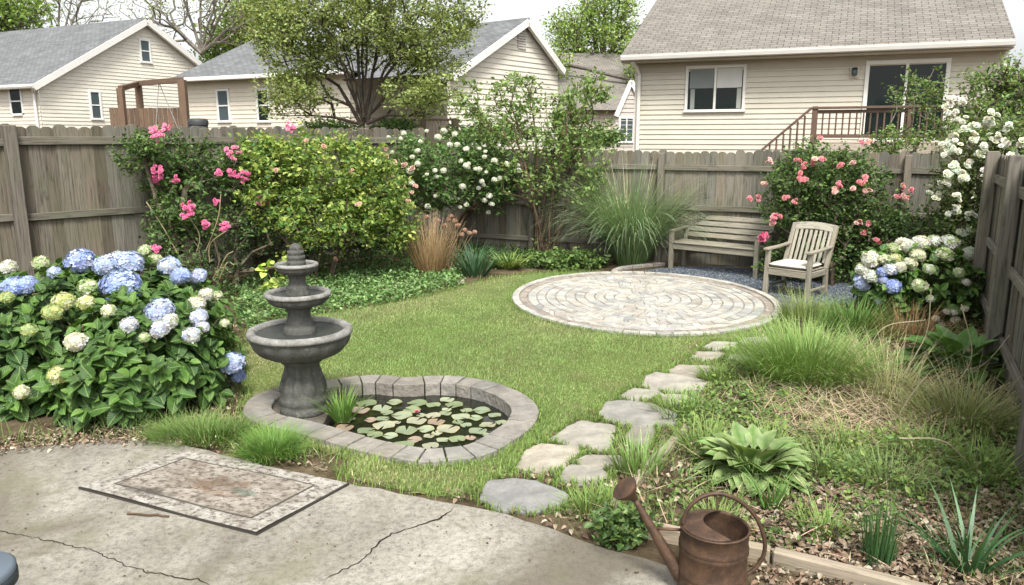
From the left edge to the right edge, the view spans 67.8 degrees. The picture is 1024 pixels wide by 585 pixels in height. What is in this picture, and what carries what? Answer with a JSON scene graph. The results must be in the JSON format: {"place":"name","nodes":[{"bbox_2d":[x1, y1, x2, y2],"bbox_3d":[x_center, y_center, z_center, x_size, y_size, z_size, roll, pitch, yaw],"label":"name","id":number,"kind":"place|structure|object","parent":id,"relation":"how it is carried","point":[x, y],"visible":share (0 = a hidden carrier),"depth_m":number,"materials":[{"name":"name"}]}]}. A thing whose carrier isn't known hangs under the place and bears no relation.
{"place":"outdoors","nodes":[
{"label":"outdoors","id":0,"kind":"place"},
{"bbox_2d":[0,551,18,584],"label":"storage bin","id":1,"kind":"object","parent":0,"point":[9,572],"visible":1,"depth_m":2.72,"materials":[{"name":"grey plastic"}]},
{"bbox_2d":[0,440,677,584],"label":"concrete patio","id":2,"kind":"structure","parent":0,"point":[358,520],"depth_m":3.87,"materials":[{"name":"grey concrete"}]},
{"bbox_2d":[78,449,348,535],"bbox_3d":[-1.751,1.134,4.483,1.421,0.023,0.679,5,13,23],"label":"outdoor mat","id":3,"kind":"object","parent":2,"relation":"on","point":[253,499],"visible":1,"depth_m":4.42,"materials":[{"name":"fabric"}]},
{"bbox_2d":[613,476,766,584],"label":"watering can","id":4,"kind":"object","parent":2,"relation":"on","point":[713,544],"visible":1,"depth_m":3.35,"materials":[{"name":"metal"}]},
{"bbox_2d":[377,118,458,154],"bbox_3d":[-2.289,-3.008,18.742,1.984,2.503,0.170,0,12,0],"label":"lattice railing","id":5,"kind":"object","parent":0,"point":[424,122],"visible":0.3,"depth_m":18.49,"materials":[{"name":"brown wood"}]},
{"bbox_2d":[328,394,508,454],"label":"pond water","id":6,"kind":"structure","parent":0,"point":[358,421],"depth_m":5.82,"materials":[{"name":"black liquid"}]},
{"bbox_2d":[306,379,379,423],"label":"pond grass","id":7,"kind":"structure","parent":6,"relation":"on","point":[337,410],"depth_m":5.68,"materials":[{"name":"green plant"}]},
{"bbox_2d":[336,397,505,448],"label":"water lily","id":8,"kind":"object","parent":6,"relation":"on","point":[404,414],"visible":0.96,"depth_m":5.73,"materials":[{"name":"green plant"}]},
{"bbox_2d":[225,268,792,520],"bbox_3d":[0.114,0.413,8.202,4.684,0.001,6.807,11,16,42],"label":"lawn","id":9,"kind":"structure","parent":0,"point":[642,361],"depth_m":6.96,"materials":[{"name":"green plant"}]},
{"bbox_2d":[0,236,1023,584],"bbox_3d":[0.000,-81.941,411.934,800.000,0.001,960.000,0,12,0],"label":"ground","id":10,"kind":"structure","parent":0,"point":[646,548],"depth_m":5.01,"materials":[{"name":"soil"}]},
{"bbox_2d":[0,0,63,31],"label":"leafy tree","id":11,"kind":"object","parent":10,"relation":"on","point":[10,20],"visible":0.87,"depth_m":39.84,"materials":[{"name":"green plant"}]},
{"bbox_2d":[15,0,122,28],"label":"bare tree","id":12,"kind":"object","parent":10,"relation":"on","point":[76,12],"visible":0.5,"depth_m":41.74,"materials":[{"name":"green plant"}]},
{"bbox_2d":[0,18,201,129],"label":"house","id":13,"kind":"structure","parent":10,"relation":"on","point":[75,76],"depth_m":32.66,"materials":[{"name":"grey"}]},
{"bbox_2d":[8,89,23,115],"bbox_3d":[-19.978,-7.705,30.692,0.833,1.146,0.095,6,13,25],"label":"window","id":14,"kind":"structure","parent":13,"relation":"in","point":[15,95],"depth_m":30.69,"materials":[{"name":"white glass"}]},
{"bbox_2d":[88,90,103,119],"bbox_3d":[-17.590,-7.914,32.197,0.095,1.232,0.593,6,13,25],"label":"window","id":15,"kind":"structure","parent":13,"relation":"in","point":[95,102],"depth_m":32.19,"materials":[{"name":"grey glass"}]},
{"bbox_2d":[138,38,152,63],"bbox_3d":[-16.405,-10.799,34.082,0.095,1.055,0.633,6,13,25],"label":"window","id":16,"kind":"structure","parent":13,"relation":"in","point":[144,44],"depth_m":34.07,"materials":[{"name":"grey glass"}]},
{"bbox_2d":[0,244,247,432],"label":"hydrangea","id":17,"kind":"object","parent":10,"relation":"on","point":[132,349],"visible":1,"depth_m":5.74,"materials":[{"name":"green plant"}]},
{"bbox_2d":[109,108,180,128],"bbox_3d":[-10.500,-3.939,22.231,2.244,2.831,0.080,0,12,0],"label":"board fence","id":18,"kind":"object","parent":10,"relation":"on","point":[145,119],"visible":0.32,"depth_m":22.02,"materials":[{"name":"brown wood"}]},
{"bbox_2d":[116,77,189,127],"bbox_3d":[-10.066,-4.293,22.080,2.330,3.686,2.175,0,12,0],"label":"swing frame","id":19,"kind":"object","parent":10,"relation":"on","point":[181,82],"visible":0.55,"depth_m":20.90,"materials":[{"name":"brown wood"}]},
{"bbox_2d":[117,0,268,61],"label":"bare tree","id":20,"kind":"object","parent":10,"relation":"on","point":[202,48],"visible":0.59,"depth_m":36.14,"materials":[{"name":"brown plant"}]},
{"bbox_2d":[105,121,296,292],"bbox_3d":[-4.285,-1.188,10.487,2.101,2.302,2.118,5,12,22],"label":"rose bush","id":21,"kind":"object","parent":10,"relation":"on","point":[151,155],"visible":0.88,"depth_m":10.07,"materials":[{"name":"green plant"}]},
{"bbox_2d":[125,406,284,451],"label":"grass clump","id":22,"kind":"object","parent":10,"relation":"on","point":[209,424],"visible":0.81,"depth_m":5.26,"materials":[{"name":"green plant"}]},
{"bbox_2d":[0,123,426,277],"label":"board fence","id":23,"kind":"object","parent":10,"relation":"on","point":[64,191],"visible":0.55,"depth_m":9.97,"materials":[{"name":"brown wood"}]},
{"bbox_2d":[187,0,270,62],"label":"leafy tree","id":24,"kind":"object","parent":10,"relation":"on","point":[213,51],"visible":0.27,"depth_m":37.59,"materials":[{"name":"green plant"}]},
{"bbox_2d":[216,413,324,468],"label":"grass clump","id":25,"kind":"object","parent":10,"relation":"on","point":[284,443],"visible":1,"depth_m":4.96,"materials":[{"name":"green plant"}]},
{"bbox_2d":[255,256,287,291],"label":"young plant","id":26,"kind":"object","parent":10,"relation":"on","point":[272,281],"visible":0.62,"depth_m":9.79,"materials":[{"name":"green plant"}]},
{"bbox_2d":[145,184,404,292],"bbox_3d":[-3.331,-0.812,10.734,3.585,1.443,1.518,-10,15,-40],"label":"shrub","id":27,"kind":"object","parent":10,"relation":"on","point":[199,258],"visible":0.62,"depth_m":10.47,"materials":[{"name":"green plant"}]},
{"bbox_2d":[172,40,447,149],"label":"house","id":28,"kind":"structure","parent":10,"relation":"on","point":[220,91],"depth_m":27.03,"materials":[{"name":"grey"}]},
{"bbox_2d":[215,89,231,122],"bbox_3d":[-10.354,-6.699,27.336,0.670,1.181,0.095,6,13,26],"label":"window","id":29,"kind":"structure","parent":28,"relation":"in","point":[222,95],"depth_m":27.33,"materials":[{"name":"grey glass"}]},
{"bbox_2d":[255,88,271,122],"bbox_3d":[-8.661,-6.508,26.503,0.646,1.171,0.095,6,13,26],"label":"window","id":30,"kind":"structure","parent":28,"relation":"in","point":[260,118],"depth_m":26.52,"materials":[{"name":"white glass"}]},
{"bbox_2d":[228,121,425,283],"bbox_3d":[-2.628,-1.256,10.778,2.757,2.294,2.160,0,12,0],"label":"shrub","id":31,"kind":"object","parent":10,"relation":"on","point":[351,202],"visible":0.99,"depth_m":10.48,"materials":[{"name":"green plant"}]},
{"bbox_2d":[231,257,465,327],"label":"ivy","id":32,"kind":"object","parent":10,"relation":"on","point":[347,279],"visible":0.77,"depth_m":10.21,"materials":[{"name":"green plant"}]},
{"bbox_2d":[229,0,494,128],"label":"leafy tree","id":33,"kind":"object","parent":10,"relation":"on","point":[405,31],"visible":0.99,"depth_m":15.82,"materials":[{"name":"green plant"}]},
{"bbox_2d":[243,375,538,466],"bbox_3d":[-0.866,1.119,5.904,2.233,0.548,1.656,7,13,30],"label":"pond edging","id":34,"kind":"object","parent":10,"relation":"on","point":[520,410],"visible":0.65,"depth_m":5.64,"materials":[{"name":"stone"}]},
{"bbox_2d":[272,389,344,425],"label":"fountain plinth","id":35,"kind":"structure","parent":34,"relation":"on","point":[325,418],"depth_m":5.80,"materials":[{"name":"stone"}]},
{"bbox_2d":[245,243,352,418],"bbox_3d":[-1.576,0.270,5.665,0.771,1.283,0.771,0,12,0],"label":"garden fountain","id":36,"kind":"object","parent":35,"relation":"on","point":[300,343],"visible":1,"depth_m":5.56,"materials":[{"name":"stone"}]},
{"bbox_2d":[378,139,424,258],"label":"rose bush","id":37,"kind":"object","parent":10,"relation":"on","point":[404,165],"visible":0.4,"depth_m":11.68,"materials":[{"name":"green plant"}]},
{"bbox_2d":[211,239,612,299],"bbox_3d":[-1.260,-0.383,11.721,6.346,0.313,4.309,-17,20,-55],"label":"ground cover","id":38,"kind":"object","parent":10,"relation":"on","point":[253,279],"visible":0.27,"depth_m":12.35,"materials":[{"name":"green plant"}]},
{"bbox_2d":[0,324,864,584],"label":"leaf litter","id":39,"kind":"object","parent":10,"relation":"on","point":[780,571],"visible":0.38,"depth_m":5.10,"materials":[{"name":"brown plant"}]},
{"bbox_2d":[394,210,471,274],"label":"ornamental grass","id":40,"kind":"object","parent":10,"relation":"on","point":[433,255],"depth_m":11.27,"materials":[{"name":"beige plant"}]},
{"bbox_2d":[393,214,476,275],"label":"sedum plant","id":41,"kind":"object","parent":10,"relation":"on","point":[449,218],"visible":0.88,"depth_m":11.39,"materials":[{"name":"green plant"}]},
{"bbox_2d":[314,17,565,150],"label":"house","id":42,"kind":"structure","parent":10,"relation":"on","point":[521,46],"depth_m":24.51,"materials":[{"name":"grey"}]},
{"bbox_2d":[386,127,524,248],"bbox_3d":[-1.284,-1.663,12.951,2.386,2.254,2.617,10,15,39],"label":"viburnum","id":43,"kind":"object","parent":10,"relation":"on","point":[438,182],"visible":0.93,"depth_m":12.46,"materials":[{"name":"green plant"}]},
{"bbox_2d":[293,112,631,150],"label":"hedge","id":44,"kind":"object","parent":10,"relation":"on","point":[392,123],"visible":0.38,"depth_m":17.05,"materials":[{"name":"green plant"}]},
{"bbox_2d":[448,240,508,277],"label":"iris clump","id":45,"kind":"object","parent":10,"relation":"on","point":[472,265],"visible":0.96,"depth_m":11.47,"materials":[{"name":"green plant"}]},
{"bbox_2d":[0,301,1023,584],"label":"bed grass","id":46,"kind":"structure","parent":10,"relation":"on","point":[710,483],"depth_m":4.88,"materials":[{"name":"green plant"}]},
{"bbox_2d":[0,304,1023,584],"bbox_3d":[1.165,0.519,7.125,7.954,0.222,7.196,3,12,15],"label":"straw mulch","id":47,"kind":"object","parent":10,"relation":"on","point":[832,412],"visible":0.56,"depth_m":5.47,"materials":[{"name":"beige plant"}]},
{"bbox_2d":[479,478,567,514],"bbox_3d":[0.076,1.185,4.432,0.527,0.025,0.440,0,12,0],"label":"stepping stone","id":48,"kind":"object","parent":10,"relation":"on","point":[508,492],"visible":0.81,"depth_m":4.42,"materials":[{"name":"stone"}]},
{"bbox_2d":[448,66,617,252],"bbox_3d":[0.321,-2.120,12.781,2.798,3.173,1.691,0,12,0],"label":"lilac shrub","id":49,"kind":"object","parent":10,"relation":"on","point":[559,119],"visible":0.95,"depth_m":12.62,"materials":[{"name":"green plant"}]},
{"bbox_2d":[515,443,579,473],"bbox_3d":[0.240,1.082,4.939,0.364,0.026,0.476,3,12,13],"label":"stepping stone","id":50,"kind":"object","parent":10,"relation":"on","point":[538,458],"visible":0.74,"depth_m":4.95,"materials":[{"name":"stone"}]},
{"bbox_2d":[511,246,610,271],"bbox_3d":[0.740,-0.537,12.202,1.695,0.450,0.878,4,12,18],"label":"leafy mound","id":51,"kind":"object","parent":10,"relation":"on","point":[546,259],"visible":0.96,"depth_m":12.01,"materials":[{"name":"green plant"}]},
{"bbox_2d":[547,476,616,520],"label":"grass clump","id":52,"kind":"object","parent":10,"relation":"on","point":[580,503],"visible":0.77,"depth_m":4.28,"materials":[{"name":"green plant"}]},
{"bbox_2d":[549,420,615,453],"bbox_3d":[0.535,1.002,5.328,0.451,0.026,0.501,5,13,25],"label":"stepping stone","id":53,"kind":"object","parent":10,"relation":"on","point":[583,432],"visible":0.77,"depth_m":5.32,"materials":[{"name":"stone"}]},
{"bbox_2d":[559,464,607,485],"bbox_3d":[0.455,1.133,4.691,0.305,0.024,0.297,3,12,15],"label":"stepping stone","id":54,"kind":"object","parent":10,"relation":"on","point":[578,471],"visible":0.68,"depth_m":4.71,"materials":[{"name":"stone"}]},
{"bbox_2d":[539,0,646,55],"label":"leafy tree","id":55,"kind":"object","parent":10,"relation":"on","point":[606,31],"visible":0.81,"depth_m":43.16,"materials":[{"name":"green plant"}]},
{"bbox_2d":[556,53,634,151],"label":"house","id":56,"kind":"structure","parent":10,"relation":"on","point":[620,108],"depth_m":39.64,"materials":[{"name":"grey"}]},
{"bbox_2d":[548,18,644,83],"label":"leafy tree","id":57,"kind":"object","parent":10,"relation":"on","point":[568,66],"visible":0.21,"depth_m":40.36,"materials":[{"name":"green plant"}]},
{"bbox_2d":[573,455,626,470],"bbox_3d":[0.564,1.093,4.879,0.368,0.028,0.213,0,12,0],"label":"stepping stone","id":58,"kind":"object","parent":10,"relation":"on","point":[595,461],"visible":0.59,"depth_m":4.88,"materials":[{"name":"stone"}]},
{"bbox_2d":[583,500,663,551],"bbox_3d":[0.573,1.178,3.898,0.418,0.276,0.320,0,12,0],"label":"weed mound","id":59,"kind":"object","parent":10,"relation":"on","point":[627,530],"visible":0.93,"depth_m":3.86,"materials":[{"name":"green plant"}]},
{"bbox_2d":[599,400,682,427],"bbox_3d":[0.951,0.924,5.710,0.617,0.026,0.563,5,13,24],"label":"stepping stone","id":60,"kind":"object","parent":10,"relation":"on","point":[639,414],"visible":0.66,"depth_m":5.72,"materials":[{"name":"stone"}]},
{"bbox_2d":[619,388,663,402],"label":"stepping stone","id":61,"kind":"object","parent":10,"relation":"on","point":[636,391],"visible":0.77,"depth_m":6.17,"materials":[{"name":"stone"}]},
{"bbox_2d":[627,425,655,449],"bbox_3d":[0.888,1.010,5.279,0.214,0.030,0.382,5,13,25],"label":"stepping stone","id":62,"kind":"object","parent":10,"relation":"on","point":[642,432],"visible":0.48,"depth_m":5.33,"materials":[{"name":"stone"}]},
{"bbox_2d":[602,425,685,481],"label":"iris clump","id":63,"kind":"object","parent":10,"relation":"on","point":[633,461],"visible":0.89,"depth_m":4.75,"materials":[{"name":"green plant"}]},
{"bbox_2d":[643,372,708,393],"bbox_3d":[1.367,0.774,6.447,0.571,0.025,0.544,8,14,36],"label":"stepping stone","id":64,"kind":"object","parent":10,"relation":"on","point":[654,380],"visible":0.65,"depth_m":6.47,"materials":[{"name":"stone"}]},
{"bbox_2d":[638,383,720,422],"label":"grass clump","id":65,"kind":"object","parent":10,"relation":"on","point":[673,400],"visible":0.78,"depth_m":5.77,"materials":[{"name":"green plant"}]},
{"bbox_2d":[599,514,770,563],"bbox_3d":[0.868,1.257,3.919,0.877,0.090,0.060,5,13,24],"label":"edging timber","id":66,"kind":"object","parent":10,"relation":"on","point":[755,549],"visible":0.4,"depth_m":3.78,"materials":[{"name":"brown wood"}]},
{"bbox_2d":[667,365,717,378],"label":"stepping stone","id":67,"kind":"object","parent":10,"relation":"on","point":[685,370],"visible":0.56,"depth_m":6.77,"materials":[{"name":"stone"}]},
{"bbox_2d":[425,148,973,275],"bbox_3d":[2.442,-1.371,12.450,8.841,1.909,0.143,5,13,23],"label":"board fence","id":68,"kind":"object","parent":10,"relation":"on","point":[736,179],"visible":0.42,"depth_m":12.32,"materials":[{"name":"brown wood"}]},
{"bbox_2d":[654,409,744,454],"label":"grass clump","id":69,"kind":"object","parent":10,"relation":"on","point":[698,431],"visible":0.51,"depth_m":5.17,"materials":[{"name":"green plant"}]},
{"bbox_2d":[687,351,749,384],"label":"grass clump","id":70,"kind":"object","parent":10,"relation":"on","point":[717,374],"visible":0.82,"depth_m":6.54,"materials":[{"name":"green plant"}]},
{"bbox_2d":[688,420,816,497],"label":"hosta","id":71,"kind":"object","parent":10,"relation":"on","point":[762,442],"visible":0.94,"depth_m":4.64,"materials":[{"name":"green plant"}]},
{"bbox_2d":[741,465,803,512],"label":"grass clump","id":72,"kind":"object","parent":10,"relation":"on","point":[774,497],"visible":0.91,"depth_m":4.27,"materials":[{"name":"green plant"}]},
{"bbox_2d":[763,282,850,323],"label":"grass clump","id":73,"kind":"object","parent":10,"relation":"on","point":[797,310],"visible":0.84,"depth_m":8.66,"materials":[{"name":"green plant"}]},
{"bbox_2d":[592,299,1023,553],"bbox_3d":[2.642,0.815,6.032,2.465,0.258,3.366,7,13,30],"label":"ground cover","id":74,"kind":"object","parent":10,"relation":"on","point":[881,461],"visible":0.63,"depth_m":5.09,"materials":[{"name":"green plant"}]},
{"bbox_2d":[703,304,915,393],"bbox_3d":[2.492,0.448,6.491,1.788,0.628,1.668,0,12,0],"label":"grass clump","id":75,"kind":"object","parent":10,"relation":"on","point":[784,357],"visible":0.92,"depth_m":6.38,"materials":[{"name":"green plant"}]},
{"bbox_2d":[620,0,1016,227],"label":"house","id":76,"kind":"structure","parent":10,"relation":"on","point":[733,76],"depth_m":18.67,"materials":[{"name":"beige"}]},
{"bbox_2d":[683,64,746,112],"bbox_3d":[5.103,-5.120,19.153,1.524,1.148,0.095,5,12,22],"label":"window","id":77,"kind":"structure","parent":76,"relation":"in","point":[706,90],"depth_m":19.14,"materials":[{"name":"white glass"}]},
{"bbox_2d":[858,58,951,140],"bbox_3d":[9.056,-4.425,17.595,1.787,1.844,0.095,5,12,22],"label":"sliding door","id":78,"kind":"structure","parent":76,"relation":"in","point":[875,93],"depth_m":17.61,"materials":[{"name":"white glass"}]},
{"bbox_2d":[781,494,863,541],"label":"grass clump","id":79,"kind":"object","parent":10,"relation":"on","point":[826,519],"visible":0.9,"depth_m":4.05,"materials":[{"name":"green plant"}]},
{"bbox_2d":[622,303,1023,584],"bbox_3d":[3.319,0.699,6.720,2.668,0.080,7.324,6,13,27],"label":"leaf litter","id":80,"kind":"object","parent":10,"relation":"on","point":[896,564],"visible":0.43,"depth_m":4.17,"materials":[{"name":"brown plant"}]},
{"bbox_2d":[747,134,917,285],"bbox_3d":[4.462,-1.094,10.839,2.743,2.271,1.335,-2,12,-12],"label":"rose bush","id":81,"kind":"object","parent":10,"relation":"on","point":[808,177],"visible":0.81,"depth_m":10.60,"materials":[{"name":"green plant"}]},
{"bbox_2d":[778,429,896,486],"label":"grass clump","id":82,"kind":"object","parent":10,"relation":"on","point":[825,465],"visible":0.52,"depth_m":4.79,"materials":[{"name":"green plant"}]},
{"bbox_2d":[786,410,897,456],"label":"grass clump","id":83,"kind":"object","parent":10,"relation":"on","point":[838,435],"visible":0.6,"depth_m":5.13,"materials":[{"name":"green plant"}]},
{"bbox_2d":[772,547,929,584],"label":"edging timber","id":84,"kind":"object","parent":10,"relation":"on","point":[791,560],"visible":0.96,"depth_m":3.58,"materials":[{"name":"brown wood"}]},
{"bbox_2d":[803,289,913,338],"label":"grass clump","id":85,"kind":"object","parent":10,"relation":"on","point":[858,319],"visible":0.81,"depth_m":8.07,"materials":[{"name":"green plant"}]},
{"bbox_2d":[761,105,996,153],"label":"deck","id":86,"kind":"structure","parent":10,"relation":"on","point":[855,145],"depth_m":16.45,"materials":[{"name":"brown wood"}]},
{"bbox_2d":[853,485,918,566],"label":"chives clump","id":87,"kind":"object","parent":10,"relation":"on","point":[872,541],"visible":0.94,"depth_m":3.69,"materials":[{"name":"green plant"}]},
{"bbox_2d":[818,435,969,503],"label":"grass clump","id":88,"kind":"object","parent":10,"relation":"on","point":[885,474],"visible":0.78,"depth_m":4.55,"materials":[{"name":"green plant"}]},
{"bbox_2d":[790,315,1012,404],"bbox_3d":[3.075,0.481,6.126,1.659,0.707,1.589,0,12,0],"label":"dry grass clump","id":89,"kind":"object","parent":10,"relation":"on","point":[888,378],"visible":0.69,"depth_m":6.12,"materials":[{"name":"plant"}]},
{"bbox_2d":[855,295,977,345],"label":"dry grass clump","id":90,"kind":"object","parent":10,"relation":"on","point":[905,330],"visible":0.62,"depth_m":7.84,"materials":[{"name":"plant"}]},
{"bbox_2d":[847,234,986,323],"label":"hydrangea","id":91,"kind":"object","parent":10,"relation":"on","point":[898,267],"visible":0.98,"depth_m":8.37,"materials":[{"name":"white plant"}]},
{"bbox_2d":[858,65,988,155],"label":"shrub","id":92,"kind":"object","parent":10,"relation":"on","point":[893,146],"visible":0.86,"depth_m":12.98,"materials":[{"name":"green plant"}]},
{"bbox_2d":[866,411,992,466],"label":"grass clump","id":93,"kind":"object","parent":10,"relation":"on","point":[914,441],"visible":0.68,"depth_m":4.94,"materials":[{"name":"green plant"}]},
{"bbox_2d":[848,352,1021,450],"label":"grass clump","id":94,"kind":"object","parent":10,"relation":"on","point":[971,413],"visible":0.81,"depth_m":5.54,"materials":[{"name":"green plant"}]},
{"bbox_2d":[891,205,987,329],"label":"shrub","id":95,"kind":"object","parent":10,"relation":"on","point":[909,228],"visible":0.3,"depth_m":9.14,"materials":[{"name":"green plant"}]},
{"bbox_2d":[866,289,1020,490],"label":"dead stalks","id":96,"kind":"object","parent":10,"relation":"on","point":[925,377],"visible":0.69,"depth_m":5.95,"materials":[{"name":"brown plant"}]},
{"bbox_2d":[890,324,1005,387],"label":"hosta","id":97,"kind":"object","parent":10,"relation":"on","point":[960,341],"visible":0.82,"depth_m":6.77,"materials":[{"name":"green plant"}]},
{"bbox_2d":[876,477,1023,577],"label":"daylily clump","id":98,"kind":"object","parent":10,"relation":"on","point":[979,559],"visible":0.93,"depth_m":3.65,"materials":[{"name":"green plant"}]},
{"bbox_2d":[916,108,1023,290],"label":"rose bush","id":99,"kind":"object","parent":10,"relation":"on","point":[957,206],"visible":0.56,"depth_m":9.15,"materials":[{"name":"white plant"}]},
{"bbox_2d":[917,425,1023,491],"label":"grass clump","id":100,"kind":"object","parent":10,"relation":"on","point":[982,450],"visible":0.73,"depth_m":4.72,"materials":[{"name":"green plant"}]},
{"bbox_2d":[936,50,1023,144],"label":"leafy tree","id":101,"kind":"object","parent":10,"relation":"on","point":[1007,88],"visible":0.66,"depth_m":13.77,"materials":[{"name":"green plant"}]},
{"bbox_2d":[967,151,1023,479],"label":"board fence","id":102,"kind":"object","parent":10,"relation":"on","point":[998,257],"visible":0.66,"depth_m":6.54,"materials":[{"name":"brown wood"}]},
{"bbox_2d":[530,134,730,265],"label":"ornamental grass","id":103,"kind":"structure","parent":0,"point":[629,236],"depth_m":11.98,"materials":[{"name":"green plant"}]},
{"bbox_2d":[512,271,781,337],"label":"circular patio","id":104,"kind":"structure","parent":0,"point":[646,303],"depth_m":9.48,"materials":[{"name":"stone"}]},
{"bbox_2d":[642,265,866,312],"bbox_3d":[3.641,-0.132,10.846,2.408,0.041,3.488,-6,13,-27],"label":"gravel","id":105,"kind":"structure","parent":0,"point":[728,273],"depth_m":10.92,"materials":[{"name":"grey gravel"}]},
{"bbox_2d":[668,215,775,277],"bbox_3d":[3.247,-0.748,11.825,1.442,0.838,0.702,9,15,38],"label":"garden bench","id":106,"kind":"object","parent":105,"relation":"on","point":[754,250],"visible":0.8,"depth_m":11.84,"materials":[{"name":"beige wood"}]},
{"bbox_2d":[762,222,838,300],"bbox_3d":[3.808,-0.438,10.066,0.824,0.937,0.645,-11,16,-43],"label":"garden armchair","id":107,"kind":"object","parent":105,"relation":"on","point":[809,269],"visible":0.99,"depth_m":10.03,"materials":[{"name":"beige wood"}]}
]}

